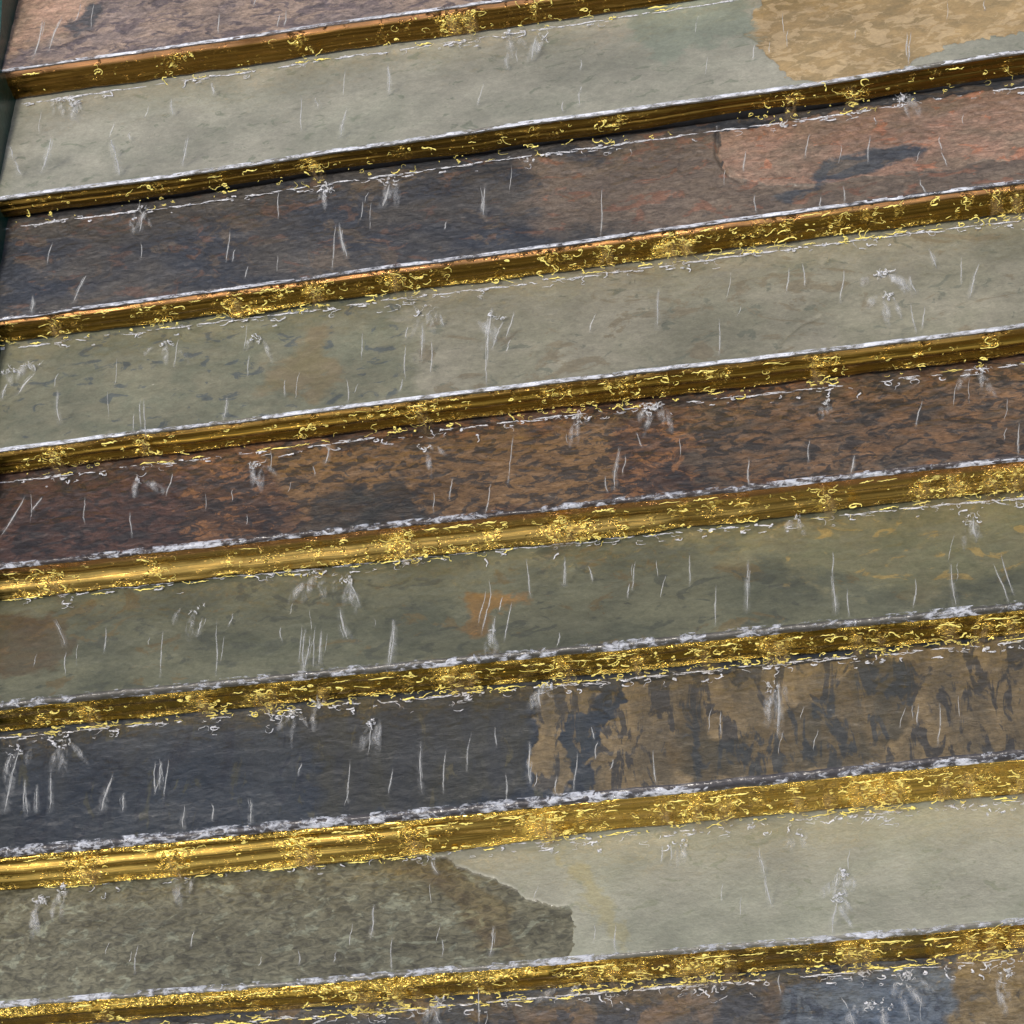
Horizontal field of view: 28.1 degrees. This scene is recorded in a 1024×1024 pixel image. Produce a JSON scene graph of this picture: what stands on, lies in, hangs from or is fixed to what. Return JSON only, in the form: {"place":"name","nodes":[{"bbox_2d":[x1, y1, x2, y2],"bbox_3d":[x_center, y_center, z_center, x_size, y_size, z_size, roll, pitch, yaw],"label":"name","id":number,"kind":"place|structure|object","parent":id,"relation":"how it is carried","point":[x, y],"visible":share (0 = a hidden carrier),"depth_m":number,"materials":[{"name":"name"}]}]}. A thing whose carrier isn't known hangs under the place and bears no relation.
{"place":"outdoors","nodes":[
{"label":"outdoors","id":0,"kind":"place"},
{"bbox_3d":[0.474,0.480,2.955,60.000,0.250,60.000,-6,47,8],"label":"ground","id":1,"kind":"structure","parent":0,"visible":0},
{"bbox_2d":[0,0,18,354],"bbox_3d":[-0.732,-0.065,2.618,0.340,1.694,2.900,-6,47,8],"label":"side wall","id":2,"kind":"structure","parent":1,"relation":"on","point":[7,17],"depth_m":2.64,"materials":[{"name":"green tile"}]},
{"bbox_2d":[11,75,1023,854],"bbox_3d":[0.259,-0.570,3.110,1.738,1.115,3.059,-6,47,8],"label":"staircase","id":3,"kind":"structure","parent":1,"relation":"on","point":[685,123],"depth_m":2.53,"materials":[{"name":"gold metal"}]},
{"bbox_2d":[2,0,515,72],"bbox_3d":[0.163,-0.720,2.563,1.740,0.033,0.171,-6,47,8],"label":"slate tread","id":4,"kind":"object","parent":3,"relation":"on","point":[117,26],"visible":0.98,"depth_m":2.63,"materials":[{"name":"brown stone"}]},
{"bbox_2d":[35,0,285,51],"bbox_3d":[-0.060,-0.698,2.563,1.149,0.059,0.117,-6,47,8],"label":"water","id":5,"kind":"structure","parent":4,"relation":"on","point":[91,23],"depth_m":2.61,"materials":[{"name":"liquid"}]},
{"bbox_2d":[0,633,1023,857],"bbox_3d":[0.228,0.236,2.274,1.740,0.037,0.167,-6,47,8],"label":"slate tread","id":6,"kind":"object","parent":3,"relation":"on","point":[851,717],"visible":1,"depth_m":2.30,"materials":[{"name":"grey stone"}]},
{"bbox_2d":[0,610,1023,731],"bbox_3d":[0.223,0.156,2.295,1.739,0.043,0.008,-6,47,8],"label":"brass riser","id":7,"kind":"object","parent":6,"relation":"on","point":[140,707],"visible":1,"depth_m":2.33,"materials":[{"name":"gold metal"}]},
{"bbox_2d":[0,603,1023,825],"bbox_3d":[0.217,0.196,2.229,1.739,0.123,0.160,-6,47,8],"label":"water","id":8,"kind":"structure","parent":6,"relation":"on","point":[610,647],"depth_m":2.31,"materials":[{"name":"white liquid"}]},
{"bbox_2d":[0,794,1023,1007],"bbox_3d":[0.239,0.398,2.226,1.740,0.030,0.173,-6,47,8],"label":"slate tread","id":9,"kind":"object","parent":3,"relation":"on","point":[926,869],"visible":0.94,"depth_m":2.25,"materials":[{"name":"grey stone"}]},
{"bbox_2d":[0,760,1023,889],"bbox_3d":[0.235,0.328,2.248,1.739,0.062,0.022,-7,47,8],"label":"brass riser","id":10,"kind":"object","parent":9,"relation":"on","point":[269,850],"visible":1,"depth_m":2.29,"materials":[{"name":"gold metal"}]},
{"bbox_2d":[4,752,1023,967],"bbox_3d":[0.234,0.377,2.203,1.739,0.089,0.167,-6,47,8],"label":"water","id":11,"kind":"structure","parent":9,"relation":"on","point":[961,761],"depth_m":2.26,"materials":[{"name":"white liquid"}]},
{"bbox_2d":[0,491,1023,710],"bbox_3d":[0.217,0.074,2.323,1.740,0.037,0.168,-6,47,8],"label":"slate tread","id":12,"kind":"object","parent":3,"relation":"on","point":[886,564],"visible":0.98,"depth_m":2.34,"materials":[{"name":"grey stone"}]},
{"bbox_2d":[1,458,1023,670],"bbox_3d":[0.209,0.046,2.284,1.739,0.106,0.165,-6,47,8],"label":"water","id":13,"kind":"structure","parent":12,"relation":"on","point":[570,505],"depth_m":2.36,"materials":[{"name":"liquid"}]},
{"bbox_2d":[0,212,1023,452],"bbox_3d":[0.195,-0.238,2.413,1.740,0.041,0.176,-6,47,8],"label":"slate tread","id":14,"kind":"object","parent":3,"relation":"on","point":[205,375],"visible":1,"depth_m":2.44,"materials":[{"name":"grey stone"}]},
{"bbox_2d":[0,181,1023,429],"bbox_3d":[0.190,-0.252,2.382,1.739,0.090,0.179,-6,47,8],"label":"water","id":15,"kind":"structure","parent":14,"relation":"on","point":[886,271],"depth_m":2.44,"materials":[{"name":"liquid"}]},
{"bbox_2d":[0,77,1023,320],"bbox_3d":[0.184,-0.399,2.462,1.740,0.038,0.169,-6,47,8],"label":"slate tread","id":16,"kind":"object","parent":3,"relation":"on","point":[645,187],"visible":1,"depth_m":2.48,"materials":[{"name":"grey stone"}]},
{"bbox_2d":[0,50,1023,308],"bbox_3d":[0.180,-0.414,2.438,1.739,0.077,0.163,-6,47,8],"label":"water","id":17,"kind":"structure","parent":16,"relation":"on","point":[902,98],"depth_m":2.50,"materials":[{"name":"liquid"}]},
{"bbox_2d":[0,354,1023,569],"bbox_3d":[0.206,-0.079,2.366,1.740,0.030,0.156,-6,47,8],"label":"slate tread","id":18,"kind":"object","parent":3,"relation":"on","point":[875,425],"visible":1,"depth_m":2.39,"materials":[{"name":"brown stone"}]},
{"bbox_2d":[0,329,1023,473],"bbox_3d":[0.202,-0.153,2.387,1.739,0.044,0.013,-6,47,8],"label":"brass riser","id":19,"kind":"object","parent":18,"relation":"on","point":[865,360],"visible":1,"depth_m":2.41,"materials":[{"name":"gold metal"}]},
{"bbox_2d":[0,323,1023,531],"bbox_3d":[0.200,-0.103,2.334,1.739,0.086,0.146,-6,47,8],"label":"water","id":20,"kind":"structure","parent":18,"relation":"on","point":[738,360],"depth_m":2.40,"materials":[{"name":"liquid"}]},
{"bbox_2d":[0,0,1023,200],"bbox_3d":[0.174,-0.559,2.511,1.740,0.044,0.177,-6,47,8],"label":"slate tread","id":21,"kind":"object","parent":3,"relation":"on","point":[652,58],"visible":0.98,"depth_m":2.54,"materials":[{"name":"grey stone"}]},
{"bbox_2d":[5,0,691,98],"bbox_3d":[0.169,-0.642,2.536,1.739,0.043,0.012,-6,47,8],"label":"brass riser","id":22,"kind":"object","parent":21,"relation":"on","point":[142,67],"visible":1,"depth_m":2.60,"materials":[{"name":"gold metal"}]},
{"bbox_2d":[2,0,984,171],"bbox_3d":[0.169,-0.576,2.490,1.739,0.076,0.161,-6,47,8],"label":"water","id":23,"kind":"structure","parent":21,"relation":"on","point":[261,34],"depth_m":2.58,"materials":[{"name":"liquid"}]},
{"bbox_2d":[0,461,1023,599],"bbox_3d":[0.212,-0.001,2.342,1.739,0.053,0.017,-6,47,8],"label":"brass riser","id":24,"kind":"object","parent":3,"relation":"attached to","point":[359,547],"visible":1,"depth_m":2.37,"materials":[{"name":"gold metal"}]},
{"bbox_2d":[0,184,1023,341],"bbox_3d":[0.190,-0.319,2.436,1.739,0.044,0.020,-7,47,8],"label":"brass riser","id":25,"kind":"object","parent":3,"relation":"attached to","point":[918,211],"visible":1,"depth_m":2.46,"materials":[{"name":"gold metal"}]},
{"bbox_2d":[0,54,1023,216],"bbox_3d":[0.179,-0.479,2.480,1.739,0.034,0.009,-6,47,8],"label":"brass riser","id":26,"kind":"object","parent":3,"relation":"attached to","point":[898,83],"visible":1,"depth_m":2.50,"materials":[{"name":"gold metal"}]},
{"bbox_2d":[94,948,1023,1023],"bbox_3d":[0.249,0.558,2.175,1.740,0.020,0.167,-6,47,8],"label":"slate tread","id":27,"kind":"object","parent":3,"relation":"on","point":[936,995],"visible":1,"depth_m":2.20,"materials":[{"name":"grey stone"}]},
{"bbox_2d":[0,924,1023,1023],"bbox_3d":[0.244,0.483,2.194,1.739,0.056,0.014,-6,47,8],"label":"brass riser","id":28,"kind":"object","parent":27,"relation":"on","point":[433,985],"visible":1,"depth_m":2.23,"materials":[{"name":"gold metal"}]},
{"bbox_2d":[0,918,1023,1023],"bbox_3d":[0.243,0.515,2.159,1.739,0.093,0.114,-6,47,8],"label":"water","id":29,"kind":"structure","parent":27,"relation":"on","point":[551,962],"depth_m":2.21,"materials":[{"name":"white liquid"}]}
]}

